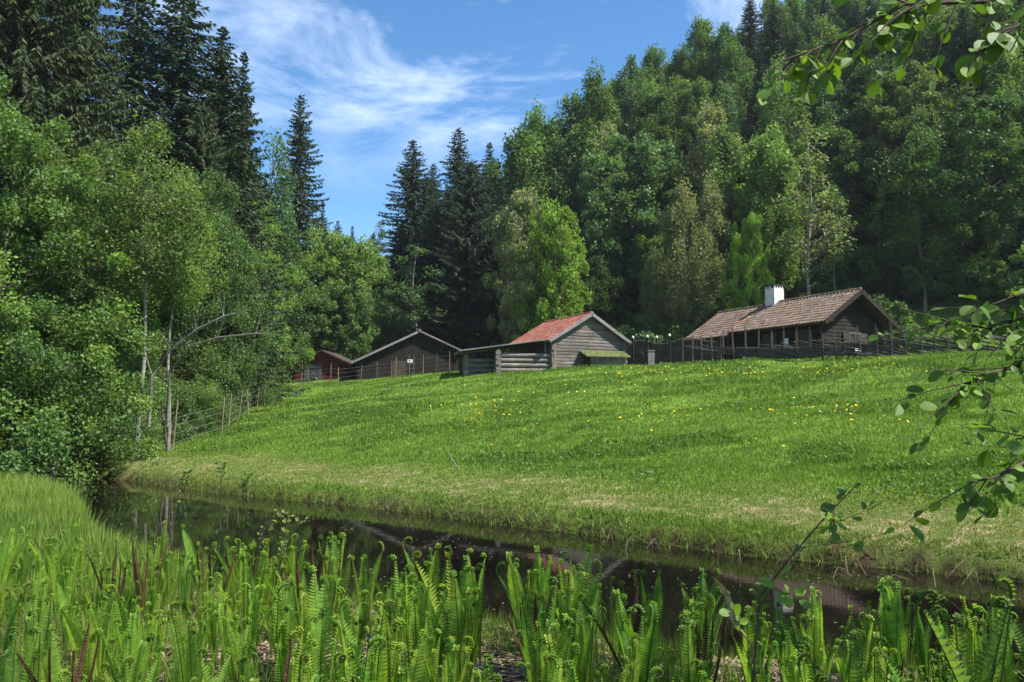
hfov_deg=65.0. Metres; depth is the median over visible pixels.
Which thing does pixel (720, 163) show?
aspen tree
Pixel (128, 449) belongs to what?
shrub
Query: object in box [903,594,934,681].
fern
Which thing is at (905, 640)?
fern
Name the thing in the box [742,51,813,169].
birch tree
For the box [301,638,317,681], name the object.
fern
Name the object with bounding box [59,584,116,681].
fern
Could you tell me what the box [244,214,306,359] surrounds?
broadleaf tree
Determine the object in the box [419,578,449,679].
fern
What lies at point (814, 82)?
aspen tree
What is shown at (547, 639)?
fern
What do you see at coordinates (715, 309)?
shrub
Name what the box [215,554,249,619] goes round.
fern
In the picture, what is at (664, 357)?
wattle fence
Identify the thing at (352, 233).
spruce tree
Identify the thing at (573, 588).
fern
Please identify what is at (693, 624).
fern
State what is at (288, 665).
dead fern
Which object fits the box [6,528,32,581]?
fern
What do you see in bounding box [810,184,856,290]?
birch tree
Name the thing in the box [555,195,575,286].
birch tree
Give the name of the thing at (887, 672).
fern
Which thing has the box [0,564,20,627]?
fern
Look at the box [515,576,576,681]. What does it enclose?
fern
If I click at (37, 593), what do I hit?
fern
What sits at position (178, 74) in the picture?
spruce tree
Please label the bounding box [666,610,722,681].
fern
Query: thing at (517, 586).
fern
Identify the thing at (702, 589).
fern
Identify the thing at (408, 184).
spruce tree
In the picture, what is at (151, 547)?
fern
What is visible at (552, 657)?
fern
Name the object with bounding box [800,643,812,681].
fern
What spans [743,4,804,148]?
spruce tree
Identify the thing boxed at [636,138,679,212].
aspen tree
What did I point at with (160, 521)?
broken stick
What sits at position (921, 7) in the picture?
broadleaf tree
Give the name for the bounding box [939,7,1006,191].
spruce tree
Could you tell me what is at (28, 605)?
fern
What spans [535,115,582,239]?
aspen tree
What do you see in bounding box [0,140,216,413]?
broadleaf tree
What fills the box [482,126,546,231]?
aspen tree
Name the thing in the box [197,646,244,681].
fern
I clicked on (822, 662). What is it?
fern
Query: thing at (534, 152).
aspen tree
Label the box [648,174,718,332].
birch tree
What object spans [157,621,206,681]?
fern
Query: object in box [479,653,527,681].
fern
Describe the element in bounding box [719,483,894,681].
sapling
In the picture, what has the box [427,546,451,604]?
fern
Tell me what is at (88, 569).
fern
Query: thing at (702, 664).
fern
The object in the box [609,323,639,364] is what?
shrub
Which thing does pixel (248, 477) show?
sapling
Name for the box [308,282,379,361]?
broadleaf tree
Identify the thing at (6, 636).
fern
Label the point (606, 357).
cellar hatch
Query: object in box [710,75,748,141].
aspen tree
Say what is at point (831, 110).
aspen tree
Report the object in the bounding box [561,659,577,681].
fern
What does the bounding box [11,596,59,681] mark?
fern
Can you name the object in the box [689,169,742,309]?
birch tree
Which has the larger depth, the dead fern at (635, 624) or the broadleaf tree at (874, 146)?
the broadleaf tree at (874, 146)
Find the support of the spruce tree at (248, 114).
on the ground at (948, 564)
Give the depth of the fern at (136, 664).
3.99 m
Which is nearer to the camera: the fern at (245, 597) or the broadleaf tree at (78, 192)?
the fern at (245, 597)
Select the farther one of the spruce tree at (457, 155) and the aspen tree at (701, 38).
the aspen tree at (701, 38)
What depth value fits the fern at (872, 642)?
5.09 m
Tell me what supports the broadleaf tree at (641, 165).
on the ground at (948, 564)
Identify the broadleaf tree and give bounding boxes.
[0,70,120,427]
[0,100,155,479]
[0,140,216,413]
[0,163,180,435]
[104,167,278,413]
[165,227,272,402]
[238,200,323,387]
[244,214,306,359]
[250,217,328,364]
[291,225,394,353]
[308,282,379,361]
[319,239,404,365]
[364,284,412,364]
[457,208,560,334]
[481,186,565,349]
[511,195,592,331]
[566,252,637,329]
[574,128,694,312]
[620,82,715,207]
[628,207,715,312]
[642,73,714,158]
[720,210,775,309]
[734,131,824,252]
[748,122,892,275]
[836,52,951,184]
[843,59,976,208]
[853,7,928,85]
[902,89,1023,291]
[907,4,1023,115]
[917,0,962,16]
[923,6,976,76]
[943,0,1023,136]
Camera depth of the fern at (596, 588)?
5.73 m
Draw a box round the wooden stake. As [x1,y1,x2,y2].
[51,456,55,482]
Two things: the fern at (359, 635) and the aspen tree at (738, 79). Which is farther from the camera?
the aspen tree at (738, 79)
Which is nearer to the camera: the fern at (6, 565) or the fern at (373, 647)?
the fern at (373, 647)
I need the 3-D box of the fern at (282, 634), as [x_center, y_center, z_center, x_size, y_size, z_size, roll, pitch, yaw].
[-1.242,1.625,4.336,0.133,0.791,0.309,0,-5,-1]
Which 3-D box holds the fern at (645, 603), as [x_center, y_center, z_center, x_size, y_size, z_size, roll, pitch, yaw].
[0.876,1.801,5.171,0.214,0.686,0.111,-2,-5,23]
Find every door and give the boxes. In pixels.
[304,364,321,380]
[392,361,406,376]
[763,333,776,358]
[795,329,808,358]
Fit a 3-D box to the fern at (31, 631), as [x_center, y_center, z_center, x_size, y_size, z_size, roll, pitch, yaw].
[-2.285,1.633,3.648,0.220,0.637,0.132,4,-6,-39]
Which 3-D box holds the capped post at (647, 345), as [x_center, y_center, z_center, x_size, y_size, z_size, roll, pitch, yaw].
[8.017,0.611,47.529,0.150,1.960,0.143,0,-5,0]
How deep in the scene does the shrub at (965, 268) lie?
56.66 m
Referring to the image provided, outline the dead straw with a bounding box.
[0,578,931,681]
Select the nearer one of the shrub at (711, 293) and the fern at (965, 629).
the fern at (965, 629)
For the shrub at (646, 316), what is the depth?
66.43 m
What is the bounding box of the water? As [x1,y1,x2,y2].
[55,477,1023,676]
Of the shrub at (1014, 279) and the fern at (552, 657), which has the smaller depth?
the fern at (552, 657)
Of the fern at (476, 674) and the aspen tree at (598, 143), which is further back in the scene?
the aspen tree at (598, 143)
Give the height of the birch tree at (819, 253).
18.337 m
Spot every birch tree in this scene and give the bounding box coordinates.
[66,105,216,459]
[119,158,231,450]
[243,125,325,323]
[370,222,389,264]
[375,244,447,352]
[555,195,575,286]
[628,75,672,145]
[637,244,672,332]
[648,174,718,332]
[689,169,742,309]
[714,102,744,164]
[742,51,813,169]
[773,113,857,295]
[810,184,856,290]
[867,122,976,311]
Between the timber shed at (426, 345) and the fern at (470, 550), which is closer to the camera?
the fern at (470, 550)
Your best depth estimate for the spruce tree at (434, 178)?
93.89 m
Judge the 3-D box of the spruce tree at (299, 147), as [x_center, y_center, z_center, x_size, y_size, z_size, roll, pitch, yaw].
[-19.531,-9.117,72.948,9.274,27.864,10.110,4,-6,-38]
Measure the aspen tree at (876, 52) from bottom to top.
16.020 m
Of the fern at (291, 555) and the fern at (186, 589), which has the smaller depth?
the fern at (186, 589)
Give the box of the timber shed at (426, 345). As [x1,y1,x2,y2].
[349,329,460,379]
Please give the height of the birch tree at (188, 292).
10.585 m
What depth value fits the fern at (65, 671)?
3.51 m
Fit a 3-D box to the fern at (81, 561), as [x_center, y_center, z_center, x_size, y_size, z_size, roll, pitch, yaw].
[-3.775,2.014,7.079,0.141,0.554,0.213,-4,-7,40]
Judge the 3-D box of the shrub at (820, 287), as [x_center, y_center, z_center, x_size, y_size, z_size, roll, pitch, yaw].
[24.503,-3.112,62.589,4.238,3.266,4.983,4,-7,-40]
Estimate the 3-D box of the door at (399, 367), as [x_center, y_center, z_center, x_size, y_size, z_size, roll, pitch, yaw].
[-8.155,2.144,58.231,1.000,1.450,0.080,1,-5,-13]
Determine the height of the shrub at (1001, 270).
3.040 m
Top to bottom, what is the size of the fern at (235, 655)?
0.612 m
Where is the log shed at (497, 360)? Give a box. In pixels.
[454,339,549,376]
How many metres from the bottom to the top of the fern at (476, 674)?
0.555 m
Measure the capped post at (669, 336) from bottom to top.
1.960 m
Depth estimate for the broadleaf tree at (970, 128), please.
55.74 m
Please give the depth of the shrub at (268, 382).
47.09 m
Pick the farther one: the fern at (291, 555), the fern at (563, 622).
the fern at (291, 555)
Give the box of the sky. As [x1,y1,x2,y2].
[6,0,869,255]
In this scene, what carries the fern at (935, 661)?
on the ground at (948, 564)
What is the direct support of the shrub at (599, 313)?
on the ground at (948, 564)
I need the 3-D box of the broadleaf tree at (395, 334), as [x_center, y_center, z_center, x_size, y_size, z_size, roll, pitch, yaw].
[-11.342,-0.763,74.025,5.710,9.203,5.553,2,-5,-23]
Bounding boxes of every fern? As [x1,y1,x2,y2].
[0,522,35,592]
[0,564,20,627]
[0,587,23,660]
[0,626,18,672]
[0,626,39,681]
[4,584,18,642]
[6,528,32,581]
[10,548,31,588]
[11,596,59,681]
[16,623,99,681]
[23,555,42,605]
[23,583,59,651]
[24,608,42,680]
[25,535,75,588]
[31,560,69,640]
[39,624,62,681]
[45,524,79,579]
[45,544,73,628]
[54,547,78,613]
[56,572,80,656]
[58,668,71,681]
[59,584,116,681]
[60,648,86,681]
[69,539,95,582]
[75,584,108,665]
[78,552,102,587]
[80,575,127,681]
[87,545,126,626]
[97,551,121,588]
[97,598,153,681]
[98,561,138,622]
[101,566,129,624]
[101,631,160,681]
[105,592,155,681]
[114,540,131,577]
[118,542,144,593]
[132,539,169,617]
[133,543,161,608]
[136,594,162,655]
[136,672,142,681]
[138,610,166,679]
[145,561,173,625]
[149,521,174,598]
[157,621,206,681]
[159,559,177,608]
[166,600,227,681]
[176,600,214,675]
[178,553,194,623]
[182,524,212,602]
[186,570,227,655]
[191,540,237,614]
[191,647,233,681]
[195,556,216,598]
[197,573,241,669]
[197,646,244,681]
[198,569,213,633]
[212,536,253,608]
[214,574,267,670]
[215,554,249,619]
[219,598,253,681]
[229,539,269,624]
[231,538,253,596]
[233,543,266,638]
[235,635,292,681]
[236,617,257,681]
[257,582,295,650]
[257,590,280,657]
[260,556,279,620]
[261,561,328,672]
[271,564,296,681]
[272,533,306,593]
[274,626,304,681]
[282,544,309,618]
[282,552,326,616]
[285,574,296,626]
[292,565,334,680]
[297,574,345,681]
[298,652,309,681]
[299,547,344,637]
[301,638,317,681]
[311,634,386,681]
[317,531,345,594]
[317,532,353,635]
[324,536,336,603]
[329,613,368,681]
[336,578,368,670]
[338,597,420,681]
[346,616,385,681]
[352,541,383,627]
[369,566,411,632]
[375,554,413,673]
[382,592,402,681]
[390,629,429,681]
[402,536,441,624]
[404,563,449,681]
[407,577,440,645]
[412,550,481,681]
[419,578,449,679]
[420,630,473,681]
[422,611,442,681]
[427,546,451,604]
[440,555,474,642]
[442,613,483,681]
[444,643,475,681]
[460,669,484,681]
[461,563,485,668]
[467,548,486,616]
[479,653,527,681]
[495,562,553,660]
[504,591,546,679]
[506,551,541,637]
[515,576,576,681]
[524,613,568,677]
[526,651,561,681]
[529,545,552,629]
[535,611,573,681]
[538,622,579,681]
[549,545,592,661]
[554,559,602,677]
[558,558,576,614]
[559,573,601,650]
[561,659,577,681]
[571,593,596,681]
[581,575,640,680]
[585,583,605,636]
[593,655,634,681]
[599,576,627,659]
[603,638,640,681]
[613,588,656,681]
[613,604,664,681]
[617,613,650,680]
[631,569,662,674]
[648,666,712,681]
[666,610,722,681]
[679,601,705,681]
[681,568,720,645]
[681,586,722,642]
[681,591,729,668]
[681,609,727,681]
[689,658,714,681]
[691,587,714,656]
[697,670,738,681]
[712,576,754,681]
[730,605,777,681]
[744,614,770,680]
[746,634,771,681]
[747,601,771,663]
[751,663,769,681]
[774,601,811,681]
[777,630,822,681]
[790,615,840,681]
[795,640,827,681]
[798,586,843,680]
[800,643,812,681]
[831,600,871,675]
[833,614,873,681]
[844,628,866,681]
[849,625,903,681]
[857,646,885,681]
[858,631,898,681]
[859,609,881,677]
[876,578,903,672]
[876,636,951,681]
[884,576,920,677]
[887,662,956,681]
[890,638,914,680]
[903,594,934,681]
[916,586,1023,681]
[928,615,964,681]
[929,658,943,681]
[932,577,1016,681]
[933,605,987,656]
[936,607,972,678]
[960,596,986,681]
[976,618,1020,681]
[982,599,1023,681]
[987,595,1017,668]
[1001,601,1023,654]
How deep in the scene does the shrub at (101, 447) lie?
23.61 m
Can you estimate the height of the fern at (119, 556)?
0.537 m
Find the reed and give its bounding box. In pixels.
[932,568,935,589]
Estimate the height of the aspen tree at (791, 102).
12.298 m
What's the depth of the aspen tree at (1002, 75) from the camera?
62.73 m
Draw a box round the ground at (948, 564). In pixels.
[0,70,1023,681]
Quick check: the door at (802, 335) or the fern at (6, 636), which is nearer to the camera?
the fern at (6, 636)
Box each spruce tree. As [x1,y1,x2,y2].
[0,0,160,336]
[22,0,171,366]
[89,0,259,385]
[100,0,301,402]
[147,26,317,406]
[148,103,267,407]
[227,51,289,392]
[271,94,336,380]
[313,202,329,345]
[332,221,344,264]
[350,226,355,245]
[369,233,382,267]
[371,140,438,339]
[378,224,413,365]
[386,177,453,363]
[389,201,465,366]
[412,159,530,366]
[426,162,442,211]
[434,127,478,338]
[439,185,459,324]
[453,225,521,358]
[480,142,499,210]
[495,184,521,299]
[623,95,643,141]
[735,0,767,118]
[740,51,778,168]
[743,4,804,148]
[789,0,855,139]
[843,1,876,88]
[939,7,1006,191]
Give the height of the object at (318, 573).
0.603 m
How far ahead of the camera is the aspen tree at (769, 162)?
64.42 m
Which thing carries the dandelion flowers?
on the ground at (948, 564)
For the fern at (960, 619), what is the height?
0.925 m
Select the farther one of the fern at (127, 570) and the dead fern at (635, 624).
the fern at (127, 570)
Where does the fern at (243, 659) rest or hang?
on the ground at (948, 564)
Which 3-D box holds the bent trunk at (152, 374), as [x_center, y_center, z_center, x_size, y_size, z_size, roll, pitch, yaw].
[-10.048,0.592,25.680,3.372,4.263,0.650,0,-5,0]
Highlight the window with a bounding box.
[843,332,866,347]
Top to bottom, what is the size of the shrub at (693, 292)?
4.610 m
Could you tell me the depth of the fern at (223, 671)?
3.88 m
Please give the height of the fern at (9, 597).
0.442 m
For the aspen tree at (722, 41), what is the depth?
98.68 m
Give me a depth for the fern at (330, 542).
7.18 m
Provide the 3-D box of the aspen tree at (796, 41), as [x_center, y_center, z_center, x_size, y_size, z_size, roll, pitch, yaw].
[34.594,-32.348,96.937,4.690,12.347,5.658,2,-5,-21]
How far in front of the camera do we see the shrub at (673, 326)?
61.53 m
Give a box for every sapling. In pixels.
[169,476,191,555]
[180,468,194,490]
[214,459,230,495]
[239,470,252,498]
[250,510,283,587]
[268,509,313,582]
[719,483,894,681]
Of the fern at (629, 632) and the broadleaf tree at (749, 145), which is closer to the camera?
the fern at (629, 632)
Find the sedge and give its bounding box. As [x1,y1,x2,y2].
[0,470,219,619]
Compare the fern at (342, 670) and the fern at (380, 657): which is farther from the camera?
the fern at (342, 670)
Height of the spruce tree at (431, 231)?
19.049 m
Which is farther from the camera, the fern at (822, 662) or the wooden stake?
the wooden stake
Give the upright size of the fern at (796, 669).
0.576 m
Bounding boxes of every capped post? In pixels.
[632,336,633,364]
[646,335,648,364]
[668,334,670,362]
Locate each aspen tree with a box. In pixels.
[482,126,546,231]
[504,94,563,230]
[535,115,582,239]
[541,88,603,240]
[566,56,628,224]
[584,119,634,263]
[606,73,632,134]
[615,54,655,135]
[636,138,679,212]
[640,43,670,135]
[661,44,692,133]
[676,12,719,102]
[678,100,748,231]
[691,122,763,283]
[697,21,740,101]
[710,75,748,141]
[712,34,757,140]
[732,121,813,293]
[734,22,746,57]
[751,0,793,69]
[766,46,802,131]
[778,0,808,45]
[782,22,808,107]
[793,68,840,170]
[795,13,855,119]
[796,0,847,45]
[812,79,866,218]
[830,0,861,41]
[843,0,885,57]
[856,0,903,106]
[887,28,948,134]
[892,103,971,248]
[970,49,1023,216]
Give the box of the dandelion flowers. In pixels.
[409,356,895,409]
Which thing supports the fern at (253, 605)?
on the ground at (948, 564)
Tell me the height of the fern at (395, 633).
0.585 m
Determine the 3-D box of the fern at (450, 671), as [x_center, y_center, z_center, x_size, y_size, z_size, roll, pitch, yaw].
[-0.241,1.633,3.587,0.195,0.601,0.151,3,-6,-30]
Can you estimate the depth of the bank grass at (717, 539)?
12.68 m
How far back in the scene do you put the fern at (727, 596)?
3.50 m
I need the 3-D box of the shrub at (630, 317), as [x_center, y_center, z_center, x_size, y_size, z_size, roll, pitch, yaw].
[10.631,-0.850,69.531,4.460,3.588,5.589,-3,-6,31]
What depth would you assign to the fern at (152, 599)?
5.65 m
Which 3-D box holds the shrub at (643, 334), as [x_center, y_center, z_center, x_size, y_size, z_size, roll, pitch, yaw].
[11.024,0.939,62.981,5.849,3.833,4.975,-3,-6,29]
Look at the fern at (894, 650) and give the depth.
3.89 m
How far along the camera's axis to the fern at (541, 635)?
4.04 m
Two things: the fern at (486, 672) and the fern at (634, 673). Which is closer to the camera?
the fern at (486, 672)
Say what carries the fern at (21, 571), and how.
on the ground at (948, 564)
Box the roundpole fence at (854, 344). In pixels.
[682,314,1023,362]
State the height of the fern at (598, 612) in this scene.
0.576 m
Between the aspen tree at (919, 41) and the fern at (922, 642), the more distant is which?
the aspen tree at (919, 41)
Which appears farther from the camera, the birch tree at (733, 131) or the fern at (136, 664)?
the birch tree at (733, 131)
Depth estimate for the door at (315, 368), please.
62.85 m
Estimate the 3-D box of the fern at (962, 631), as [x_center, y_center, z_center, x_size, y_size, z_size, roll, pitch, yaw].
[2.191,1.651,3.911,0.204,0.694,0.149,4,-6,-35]
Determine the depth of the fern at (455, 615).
4.55 m
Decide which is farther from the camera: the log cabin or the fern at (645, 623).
the log cabin
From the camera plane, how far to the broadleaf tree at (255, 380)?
42.37 m
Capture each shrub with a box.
[0,292,150,483]
[0,331,134,482]
[0,351,177,482]
[12,302,192,456]
[17,364,148,463]
[86,347,199,441]
[126,324,240,427]
[131,408,171,447]
[154,373,241,430]
[165,344,278,412]
[180,408,230,435]
[198,387,245,419]
[238,339,288,402]
[486,342,509,353]
[593,307,619,327]
[603,308,638,329]
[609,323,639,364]
[616,312,669,348]
[618,311,643,328]
[627,329,680,363]
[629,314,690,362]
[647,280,688,314]
[653,316,694,362]
[662,264,733,300]
[681,301,734,336]
[682,279,732,314]
[696,267,743,308]
[736,262,806,295]
[784,283,804,298]
[788,261,831,296]
[799,281,841,296]
[803,253,872,295]
[864,275,916,304]
[869,293,927,354]
[940,217,1023,285]
[947,258,1016,300]
[1004,241,1023,296]
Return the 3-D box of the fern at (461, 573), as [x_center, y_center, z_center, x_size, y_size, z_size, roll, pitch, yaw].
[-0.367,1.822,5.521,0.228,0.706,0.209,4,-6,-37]
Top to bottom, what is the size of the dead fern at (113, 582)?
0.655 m
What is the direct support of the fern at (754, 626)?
on the ground at (948, 564)
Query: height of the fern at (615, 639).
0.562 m
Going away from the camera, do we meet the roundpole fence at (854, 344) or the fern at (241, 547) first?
the fern at (241, 547)
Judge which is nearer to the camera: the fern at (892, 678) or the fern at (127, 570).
the fern at (892, 678)
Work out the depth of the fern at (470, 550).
6.17 m
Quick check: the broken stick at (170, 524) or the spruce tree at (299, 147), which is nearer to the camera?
the broken stick at (170, 524)
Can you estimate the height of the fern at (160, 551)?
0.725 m
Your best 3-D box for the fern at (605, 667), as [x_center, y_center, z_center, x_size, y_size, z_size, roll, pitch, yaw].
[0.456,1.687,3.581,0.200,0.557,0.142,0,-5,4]
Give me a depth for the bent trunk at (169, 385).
25.79 m
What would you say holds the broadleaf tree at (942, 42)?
on the ground at (948, 564)
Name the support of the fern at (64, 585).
on the ground at (948, 564)
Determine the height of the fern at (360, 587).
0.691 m
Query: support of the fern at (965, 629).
on the ground at (948, 564)
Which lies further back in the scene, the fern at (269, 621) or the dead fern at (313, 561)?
the dead fern at (313, 561)
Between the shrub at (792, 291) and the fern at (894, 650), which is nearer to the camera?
the fern at (894, 650)
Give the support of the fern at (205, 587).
on the ground at (948, 564)
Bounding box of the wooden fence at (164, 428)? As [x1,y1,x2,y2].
[99,351,449,465]
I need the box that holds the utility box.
[647,350,654,364]
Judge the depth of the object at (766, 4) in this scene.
105.61 m
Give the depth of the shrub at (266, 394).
40.10 m
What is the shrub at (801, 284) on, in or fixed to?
on the ground at (948, 564)
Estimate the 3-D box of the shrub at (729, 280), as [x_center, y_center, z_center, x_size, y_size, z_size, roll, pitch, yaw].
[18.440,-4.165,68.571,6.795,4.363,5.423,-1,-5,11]
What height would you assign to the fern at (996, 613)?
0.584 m
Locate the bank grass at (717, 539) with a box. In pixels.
[129,467,1023,582]
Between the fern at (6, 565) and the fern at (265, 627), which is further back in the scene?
the fern at (6, 565)
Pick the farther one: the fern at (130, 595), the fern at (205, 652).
the fern at (130, 595)
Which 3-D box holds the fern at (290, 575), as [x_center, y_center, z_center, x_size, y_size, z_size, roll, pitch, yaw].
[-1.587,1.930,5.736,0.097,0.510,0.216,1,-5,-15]
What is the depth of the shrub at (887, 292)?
59.51 m
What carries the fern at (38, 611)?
on the ground at (948, 564)
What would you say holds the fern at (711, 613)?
on the ground at (948, 564)
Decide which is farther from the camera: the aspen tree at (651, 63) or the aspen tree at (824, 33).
the aspen tree at (651, 63)
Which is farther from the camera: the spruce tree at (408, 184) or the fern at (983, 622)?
the spruce tree at (408, 184)
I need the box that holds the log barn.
[504,311,631,368]
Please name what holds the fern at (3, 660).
on the ground at (948, 564)
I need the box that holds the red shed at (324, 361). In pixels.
[291,350,354,381]
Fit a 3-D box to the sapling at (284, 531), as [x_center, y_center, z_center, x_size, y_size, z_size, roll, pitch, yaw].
[-2.068,1.945,7.404,0.367,0.818,0.325,-1,-5,11]
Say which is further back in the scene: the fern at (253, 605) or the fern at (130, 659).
the fern at (253, 605)
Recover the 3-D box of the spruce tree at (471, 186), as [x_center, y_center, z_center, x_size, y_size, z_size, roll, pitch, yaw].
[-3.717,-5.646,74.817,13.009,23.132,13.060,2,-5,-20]
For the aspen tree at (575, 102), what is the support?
on the ground at (948, 564)
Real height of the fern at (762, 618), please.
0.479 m
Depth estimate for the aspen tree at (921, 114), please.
62.90 m
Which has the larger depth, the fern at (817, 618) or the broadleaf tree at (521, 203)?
the broadleaf tree at (521, 203)
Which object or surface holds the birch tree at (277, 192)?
on the ground at (948, 564)
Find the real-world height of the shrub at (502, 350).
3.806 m
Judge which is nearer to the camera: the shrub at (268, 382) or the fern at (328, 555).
the fern at (328, 555)
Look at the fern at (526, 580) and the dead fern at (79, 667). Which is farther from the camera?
the fern at (526, 580)
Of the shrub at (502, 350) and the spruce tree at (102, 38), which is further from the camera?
the shrub at (502, 350)
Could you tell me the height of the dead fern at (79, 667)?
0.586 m
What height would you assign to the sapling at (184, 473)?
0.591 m
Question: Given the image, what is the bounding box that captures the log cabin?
[685,284,899,359]
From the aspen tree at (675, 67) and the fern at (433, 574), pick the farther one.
the aspen tree at (675, 67)
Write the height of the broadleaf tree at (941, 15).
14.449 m
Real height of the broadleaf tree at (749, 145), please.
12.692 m
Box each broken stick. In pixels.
[153,518,158,569]
[159,487,163,581]
[168,484,172,557]
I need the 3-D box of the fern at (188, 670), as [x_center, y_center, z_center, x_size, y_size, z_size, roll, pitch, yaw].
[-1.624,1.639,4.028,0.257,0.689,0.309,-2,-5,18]
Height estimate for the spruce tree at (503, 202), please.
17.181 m
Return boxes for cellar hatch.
[579,350,630,366]
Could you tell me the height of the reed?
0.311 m
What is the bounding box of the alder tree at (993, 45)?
[756,0,1023,541]
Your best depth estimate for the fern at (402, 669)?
3.58 m
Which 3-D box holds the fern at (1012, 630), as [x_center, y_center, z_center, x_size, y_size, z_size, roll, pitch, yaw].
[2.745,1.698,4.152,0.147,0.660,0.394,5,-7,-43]
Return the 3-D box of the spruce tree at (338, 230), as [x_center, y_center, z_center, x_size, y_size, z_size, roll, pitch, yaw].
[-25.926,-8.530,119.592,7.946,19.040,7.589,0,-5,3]
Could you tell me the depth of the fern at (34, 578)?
6.38 m
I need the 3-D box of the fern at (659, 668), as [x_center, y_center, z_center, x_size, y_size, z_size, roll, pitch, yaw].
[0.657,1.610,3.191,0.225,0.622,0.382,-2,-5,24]
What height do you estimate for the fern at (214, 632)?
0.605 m
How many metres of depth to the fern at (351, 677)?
3.14 m
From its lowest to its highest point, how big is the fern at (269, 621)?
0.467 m
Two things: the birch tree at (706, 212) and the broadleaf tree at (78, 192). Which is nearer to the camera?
the broadleaf tree at (78, 192)
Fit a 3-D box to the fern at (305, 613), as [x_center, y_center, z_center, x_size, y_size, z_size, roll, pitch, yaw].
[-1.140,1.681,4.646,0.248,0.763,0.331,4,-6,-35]
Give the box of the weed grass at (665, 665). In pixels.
[0,562,1023,681]
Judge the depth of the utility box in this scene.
45.97 m
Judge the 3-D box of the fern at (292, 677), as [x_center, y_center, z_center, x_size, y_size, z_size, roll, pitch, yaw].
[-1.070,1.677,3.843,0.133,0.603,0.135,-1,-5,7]
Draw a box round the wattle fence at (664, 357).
[628,335,721,364]
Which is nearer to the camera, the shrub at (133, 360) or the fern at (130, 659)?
the fern at (130, 659)
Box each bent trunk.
[146,294,248,425]
[166,314,277,426]
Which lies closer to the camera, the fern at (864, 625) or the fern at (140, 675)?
the fern at (140, 675)
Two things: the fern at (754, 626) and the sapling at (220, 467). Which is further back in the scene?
the sapling at (220, 467)
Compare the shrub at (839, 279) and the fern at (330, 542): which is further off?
the shrub at (839, 279)
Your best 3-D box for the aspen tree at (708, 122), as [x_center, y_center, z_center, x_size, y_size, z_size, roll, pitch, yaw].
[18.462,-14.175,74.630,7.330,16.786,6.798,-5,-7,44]
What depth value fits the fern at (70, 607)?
5.35 m
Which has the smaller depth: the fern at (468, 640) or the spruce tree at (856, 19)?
the fern at (468, 640)
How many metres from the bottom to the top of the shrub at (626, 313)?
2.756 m
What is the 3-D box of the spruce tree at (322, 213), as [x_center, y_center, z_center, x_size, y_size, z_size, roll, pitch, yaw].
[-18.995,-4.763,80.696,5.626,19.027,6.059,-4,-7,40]
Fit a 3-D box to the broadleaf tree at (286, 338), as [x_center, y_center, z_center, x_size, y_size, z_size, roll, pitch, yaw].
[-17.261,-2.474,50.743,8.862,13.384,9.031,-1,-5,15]
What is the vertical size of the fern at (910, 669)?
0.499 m
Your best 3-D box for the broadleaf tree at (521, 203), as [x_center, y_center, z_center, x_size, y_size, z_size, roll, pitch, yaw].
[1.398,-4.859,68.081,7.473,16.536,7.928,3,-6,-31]
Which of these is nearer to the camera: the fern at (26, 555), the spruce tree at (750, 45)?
the fern at (26, 555)
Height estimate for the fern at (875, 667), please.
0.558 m
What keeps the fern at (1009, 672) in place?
on the ground at (948, 564)
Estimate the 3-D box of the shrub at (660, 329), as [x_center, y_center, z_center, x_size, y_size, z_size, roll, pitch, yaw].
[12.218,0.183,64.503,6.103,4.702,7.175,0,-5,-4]
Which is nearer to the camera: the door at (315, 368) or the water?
the water
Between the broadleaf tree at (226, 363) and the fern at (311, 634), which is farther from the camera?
the broadleaf tree at (226, 363)
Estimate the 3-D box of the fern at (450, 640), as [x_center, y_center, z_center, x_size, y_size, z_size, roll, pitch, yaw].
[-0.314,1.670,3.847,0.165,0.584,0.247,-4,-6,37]
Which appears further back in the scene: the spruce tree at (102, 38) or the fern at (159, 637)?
the spruce tree at (102, 38)
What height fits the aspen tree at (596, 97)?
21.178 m
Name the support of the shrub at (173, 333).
on the ground at (948, 564)
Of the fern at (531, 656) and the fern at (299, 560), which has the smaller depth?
the fern at (531, 656)
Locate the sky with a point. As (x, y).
(375, 77)
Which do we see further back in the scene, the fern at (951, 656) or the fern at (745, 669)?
the fern at (745, 669)
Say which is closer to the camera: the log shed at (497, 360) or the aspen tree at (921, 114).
the log shed at (497, 360)
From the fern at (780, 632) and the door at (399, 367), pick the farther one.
the door at (399, 367)
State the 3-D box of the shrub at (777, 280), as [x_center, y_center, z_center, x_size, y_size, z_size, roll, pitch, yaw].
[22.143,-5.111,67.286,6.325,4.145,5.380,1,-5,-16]
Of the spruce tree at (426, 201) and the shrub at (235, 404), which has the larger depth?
the spruce tree at (426, 201)
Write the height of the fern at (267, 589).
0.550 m
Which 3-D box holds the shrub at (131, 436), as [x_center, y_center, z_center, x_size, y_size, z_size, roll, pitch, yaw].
[-14.173,2.494,25.959,4.582,3.560,4.806,2,-6,-25]
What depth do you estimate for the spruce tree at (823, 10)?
91.33 m
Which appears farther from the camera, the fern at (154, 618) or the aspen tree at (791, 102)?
the aspen tree at (791, 102)
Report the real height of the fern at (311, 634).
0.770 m

